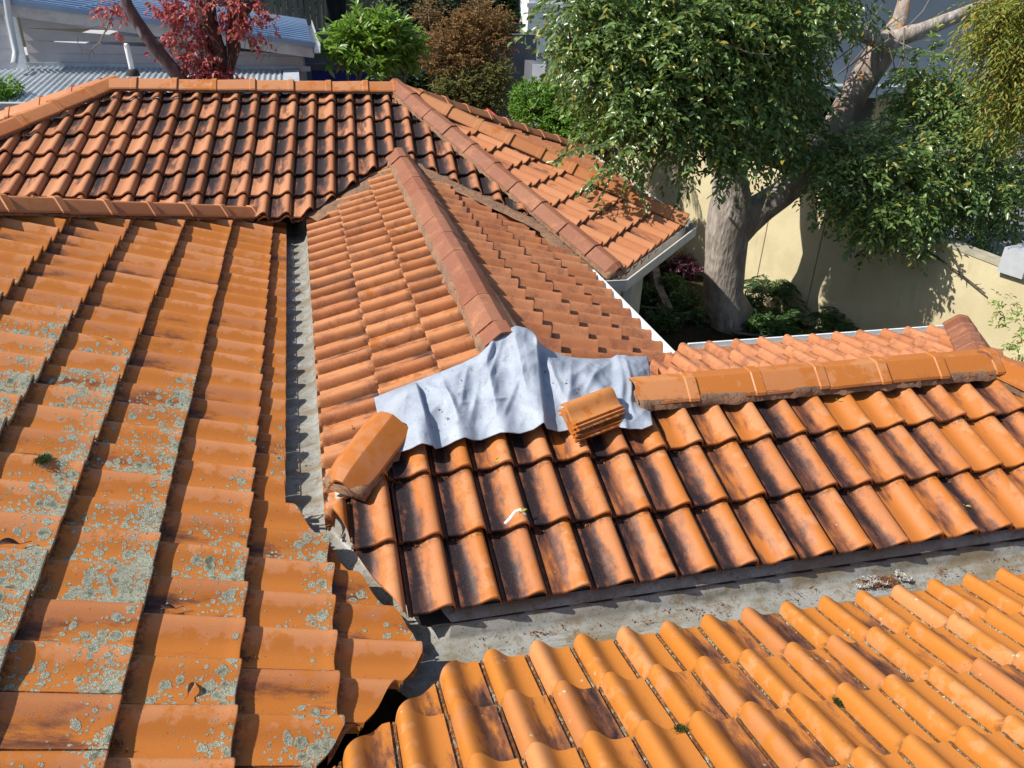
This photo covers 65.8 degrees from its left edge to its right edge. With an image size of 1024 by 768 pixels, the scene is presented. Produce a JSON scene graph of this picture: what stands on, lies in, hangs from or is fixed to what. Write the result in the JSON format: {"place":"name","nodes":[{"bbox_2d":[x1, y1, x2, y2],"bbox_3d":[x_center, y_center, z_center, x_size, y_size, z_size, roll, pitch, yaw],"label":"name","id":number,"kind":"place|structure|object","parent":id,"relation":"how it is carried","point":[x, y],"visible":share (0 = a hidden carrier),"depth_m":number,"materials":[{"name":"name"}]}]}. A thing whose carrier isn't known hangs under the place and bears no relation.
{"place":"outdoors","nodes":[
{"label":"outdoors","id":0,"kind":"place"},
{"bbox_2d":[17,0,895,767],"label":"ground","id":1,"kind":"structure","parent":0,"point":[689,332],"depth_m":11.77,"materials":[{"name":"soil"}]},
{"bbox_2d":[0,74,25,101],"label":"shrub","id":2,"kind":"object","parent":1,"relation":"on","point":[6,91],"visible":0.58,"depth_m":9.43,"materials":[{"name":"green plant"}]},
{"bbox_2d":[120,0,195,98],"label":"leaning trunk","id":3,"kind":"object","parent":1,"relation":"on","point":[166,61],"visible":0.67,"depth_m":9.50,"materials":[{"name":"brown plant"}]},
{"bbox_2d":[0,0,320,136],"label":"neighbour house","id":4,"kind":"structure","parent":1,"relation":"on","point":[39,64],"depth_m":10.96,"materials":[{"name":"white paint"}]},
{"bbox_2d":[89,0,281,93],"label":"creeper covered tree","id":5,"kind":"object","parent":1,"relation":"on","point":[220,61],"visible":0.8,"depth_m":9.77,"materials":[{"name":"red plant"}]},
{"bbox_2d":[77,13,112,58],"bbox_3d":[-4.938,-4.122,9.414,0.438,0.548,0.086,-14,32,-29],"label":"bare branch","id":6,"kind":"object","parent":5,"relation":"attached to","point":[106,28],"visible":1,"depth_m":9.43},
{"bbox_2d":[184,0,383,23],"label":"dark tree","id":7,"kind":"object","parent":1,"relation":"on","point":[304,7],"visible":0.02,"depth_m":21.07,"materials":[{"name":"green plant"}]},
{"bbox_2d":[312,70,370,94],"bbox_3d":[-3.078,-4.222,14.658,1.015,2.969,0.060,-5,28,-13],"label":"pool screen","id":8,"kind":"object","parent":1,"relation":"on","point":[318,75],"visible":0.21,"depth_m":13.97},
{"bbox_2d":[305,62,375,70],"bbox_3d":[-3.046,-5.634,14.046,1.215,0.098,0.320,-5,28,-13],"label":"screen ledge","id":9,"kind":"object","parent":8,"relation":"on","point":[317,66],"visible":0.43,"depth_m":13.85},
{"bbox_2d":[215,0,469,28],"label":"paling fence","id":10,"kind":"object","parent":1,"relation":"on","point":[301,10],"depth_m":18.94,"materials":[{"name":"grey wood"}]},
{"bbox_2d":[324,0,345,22],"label":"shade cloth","id":11,"kind":"object","parent":10,"relation":"hanging from","point":[335,10],"visible":0.77,"depth_m":18.91,"materials":[{"name":"black fabric"}]},
{"bbox_2d":[314,0,432,146],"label":"lime green tree","id":12,"kind":"object","parent":1,"relation":"on","point":[382,42],"visible":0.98,"depth_m":11.84,"materials":[{"name":"green plant"}]},
{"bbox_2d":[374,67,441,92],"bbox_3d":[-1.935,-4.536,15.284,1.369,3.051,0.681,-5,28,-13],"label":"clipped hedge","id":13,"kind":"object","parent":1,"relation":"on","point":[420,83],"visible":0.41,"depth_m":14.58,"materials":[{"name":"green plant"}]},
{"bbox_2d":[304,29,536,139],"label":"garden wall","id":14,"kind":"structure","parent":1,"relation":"on","point":[521,57],"depth_m":16.70,"materials":[{"name":"grey paint"}]},
{"bbox_2d":[372,0,494,31],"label":"ivy mass","id":15,"kind":"object","parent":1,"relation":"on","point":[402,6],"visible":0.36,"depth_m":18.32,"materials":[{"name":"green plant"}]},
{"bbox_2d":[407,0,520,91],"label":"rusty shrub","id":16,"kind":"object","parent":1,"relation":"on","point":[462,51],"visible":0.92,"depth_m":13.81,"materials":[{"name":"brown plant"}]},
{"bbox_2d":[426,51,521,116],"bbox_3d":[-0.684,-4.194,14.333,1.777,3.414,1.032,-5,28,-13],"label":"olive shrub","id":17,"kind":"object","parent":1,"relation":"on","point":[462,89],"visible":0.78,"depth_m":13.70,"materials":[{"name":"green plant"}]},
{"bbox_2d":[454,0,522,33],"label":"dark tree","id":18,"kind":"object","parent":1,"relation":"on","point":[513,6],"visible":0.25,"depth_m":20.41,"materials":[{"name":"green plant"}]},
{"bbox_2d":[0,75,1023,767],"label":"tiled house","id":19,"kind":"structure","parent":1,"relation":"on","point":[182,403],"depth_m":3.78,"materials":[{"name":"ceramic"}]},
{"bbox_2d":[0,538,30,544],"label":"fallen leaf","id":20,"kind":"object","parent":19,"relation":"on","point":[7,541],"visible":1,"depth_m":2.81,"materials":[{"name":"brown plant"}]},
{"bbox_2d":[32,453,53,466],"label":"moss tuft","id":21,"kind":"object","parent":19,"relation":"on","point":[42,459],"visible":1,"depth_m":3.22,"materials":[{"name":"green plant"}]},
{"bbox_2d":[160,604,182,608],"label":"fallen leaf","id":22,"kind":"object","parent":19,"relation":"on","point":[165,606],"visible":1,"depth_m":2.86,"materials":[{"name":"brown plant"}]},
{"bbox_2d":[186,682,195,697],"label":"fallen leaf","id":23,"kind":"object","parent":19,"relation":"on","point":[191,686],"visible":1,"depth_m":2.59,"materials":[{"name":"brown plant"}]},
{"bbox_2d":[374,326,652,451],"bbox_3d":[0.118,-0.041,4.142,1.640,0.342,0.796,-5,28,-13],"label":"lead sheet","id":24,"kind":"object","parent":19,"relation":"on","point":[505,385],"visible":0.83,"depth_m":4.06,"materials":[{"name":"grey metal"}]},
{"bbox_2d":[559,413,622,442],"bbox_3d":[0.403,0.174,3.969,0.301,0.133,0.163,-12,31,-26],"label":"loose tile","id":25,"kind":"object","parent":24,"relation":"on","point":[615,424],"visible":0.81,"depth_m":3.92,"materials":[{"name":"ceramic"}]},
{"bbox_2d":[557,408,622,437],"bbox_3d":[0.392,0.144,3.969,0.298,0.139,0.164,-15,32,-30],"label":"loose tile","id":26,"kind":"object","parent":25,"relation":"on","point":[563,411],"visible":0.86,"depth_m":3.90,"materials":[{"name":"ceramic"}]},
{"bbox_2d":[560,386,625,432],"bbox_3d":[0.409,0.122,3.968,0.302,0.136,0.163,-13,31,-28],"label":"loose tile","id":27,"kind":"object","parent":26,"relation":"on","point":[593,409],"visible":1,"depth_m":3.95,"materials":[{"name":"ceramic"}]},
{"bbox_2d":[504,508,525,523],"bbox_3d":[0.013,0.603,3.601,0.105,0.066,0.040,-5,28,-13],"label":"sealant smear","id":28,"kind":"object","parent":19,"relation":"on","point":[511,516],"visible":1,"depth_m":3.59},
{"bbox_2d":[44,119,1017,753],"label":"leaf litter","id":29,"kind":"object","parent":19,"relation":"on","point":[890,581],"visible":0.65,"depth_m":3.77,"materials":[{"name":"brown plant"}]},
{"bbox_2d":[673,722,690,734],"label":"moss tuft","id":30,"kind":"object","parent":19,"relation":"on","point":[679,726],"visible":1,"depth_m":2.67,"materials":[{"name":"green plant"}]},
{"bbox_2d":[832,696,845,708],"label":"moss tuft","id":31,"kind":"object","parent":19,"relation":"on","point":[837,702],"visible":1,"depth_m":2.79,"materials":[{"name":"green plant"}]},
{"bbox_2d":[855,569,912,587],"bbox_3d":[1.740,0.875,3.802,0.324,0.083,0.217,-5,28,-13],"label":"washed crust","id":32,"kind":"object","parent":19,"relation":"on","point":[901,574],"visible":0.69,"depth_m":3.76},
{"bbox_2d":[524,60,540,121],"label":"garden wall","id":33,"kind":"structure","parent":1,"relation":"on","point":[528,69],"depth_m":16.69,"materials":[{"name":"grey paint"}]},
{"bbox_2d":[532,64,548,129],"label":"garden wall","id":34,"kind":"structure","parent":1,"relation":"on","point":[537,71],"depth_m":16.41,"materials":[{"name":"grey paint"}]},
{"bbox_2d":[506,76,609,152],"bbox_3d":[0.787,-3.298,12.941,1.900,3.226,1.008,9,28,12],"label":"bright hedge","id":35,"kind":"object","parent":1,"relation":"on","point":[523,112],"visible":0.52,"depth_m":12.30,"materials":[{"name":"green plant"}]},
{"bbox_2d":[556,132,624,173],"bbox_3d":[1.469,-3.858,15.334,2.071,2.050,0.120,-5,28,-13],"label":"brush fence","id":36,"kind":"object","parent":1,"relation":"on","point":[606,152],"depth_m":15.08,"materials":[{"name":"plant"}]},
{"bbox_2d":[646,266,672,323],"bbox_3d":[2.238,-1.589,13.033,0.552,0.340,2.581,1,27,-3],"label":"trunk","id":37,"kind":"object","parent":1,"relation":"on","point":[652,276],"visible":0.38,"depth_m":12.49,"materials":[{"name":"wood"}]},
{"bbox_2d":[658,258,668,269],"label":"purple shrub","id":38,"kind":"object","parent":1,"relation":"on","point":[662,263],"visible":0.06,"depth_m":13.85,"materials":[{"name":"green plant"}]},
{"bbox_2d":[660,246,687,267],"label":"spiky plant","id":39,"kind":"object","parent":1,"relation":"on","point":[680,251],"visible":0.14,"depth_m":14.03,"materials":[{"name":"green plant"}]},
{"bbox_2d":[654,303,709,327],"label":"fern","id":40,"kind":"object","parent":1,"relation":"on","point":[692,314],"visible":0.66,"depth_m":11.93,"materials":[{"name":"green plant"}]},
{"bbox_2d":[667,252,703,278],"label":"purple shrub","id":41,"kind":"object","parent":1,"relation":"on","point":[688,264],"visible":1,"depth_m":13.62,"materials":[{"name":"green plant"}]},
{"bbox_2d":[640,271,810,336],"bbox_3d":[3.026,-1.036,11.874,3.148,0.627,1.875,20,32,31],"label":"ground cover","id":42,"kind":"object","parent":1,"relation":"on","point":[670,282],"visible":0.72,"depth_m":12.09,"materials":[{"name":"green plant"}]},
{"bbox_2d":[507,0,1023,334],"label":"broadleaf tree","id":43,"kind":"object","parent":1,"relation":"on","point":[710,78],"visible":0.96,"depth_m":9.40,"materials":[{"name":"green plant"}]},
{"bbox_2d":[732,304,810,337],"bbox_3d":[3.789,-0.853,11.688,1.321,0.470,1.286,-5,28,-13],"label":"fern","id":44,"kind":"object","parent":1,"relation":"on","point":[789,321],"visible":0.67,"depth_m":11.60,"materials":[{"name":"green plant"}]},
{"bbox_2d":[744,274,810,311],"bbox_3d":[3.969,-1.449,12.295,1.227,0.405,1.166,5,27,4],"label":"fern","id":45,"kind":"object","parent":1,"relation":"on","point":[774,290],"visible":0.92,"depth_m":12.11,"materials":[{"name":"green plant"}]},
{"bbox_2d":[624,133,1023,360],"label":"boundary wall","id":46,"kind":"structure","parent":1,"relation":"on","point":[815,270],"depth_m":11.18,"materials":[{"name":"beige paint"}]},
{"bbox_2d":[854,240,1023,361],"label":"wall creeper","id":47,"kind":"object","parent":46,"relation":"attached to","point":[1011,347],"depth_m":8.50,"materials":[{"name":"green plant"}]},
{"bbox_2d":[997,244,1023,278],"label":"meter box","id":48,"kind":"object","parent":46,"relation":"on","point":[1011,263],"visible":1,"depth_m":9.24,"materials":[{"name":"grey metal"}]},
{"bbox_2d":[803,306,861,333],"bbox_3d":[4.720,-0.801,11.327,1.129,0.425,1.239,15,30,23],"label":"fern","id":49,"kind":"object","parent":1,"relation":"on","point":[838,325],"visible":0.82,"depth_m":11.22,"materials":[{"name":"green plant"}]},
{"bbox_2d":[673,0,1023,144],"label":"grey house","id":50,"kind":"structure","parent":1,"relation":"on","point":[934,8],"depth_m":18.73,"materials":[{"name":"grey paint"}]},
{"bbox_2d":[929,0,1023,178],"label":"pepper tree","id":51,"kind":"object","parent":1,"relation":"on","point":[1007,43],"visible":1,"depth_m":7.99,"materials":[{"name":"green plant"}]},
{"bbox_2d":[528,58,607,143],"bbox_3d":[1.016,-3.794,13.574,1.829,3.521,2.149,-5,28,-13],"label":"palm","id":52,"kind":"object","parent":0,"point":[565,74],"visible":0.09,"depth_m":12.66,"materials":[{"name":"green plant"}]},
{"bbox_2d":[491,0,650,64],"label":"white house","id":53,"kind":"structure","parent":0,"point":[524,6],"depth_m":19.91,"materials":[{"name":"paint"}]},
{"bbox_2d":[844,142,1023,256],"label":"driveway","id":54,"kind":"structure","parent":0,"point":[1004,242],"depth_m":13.00,"materials":[{"name":"grey concrete"}]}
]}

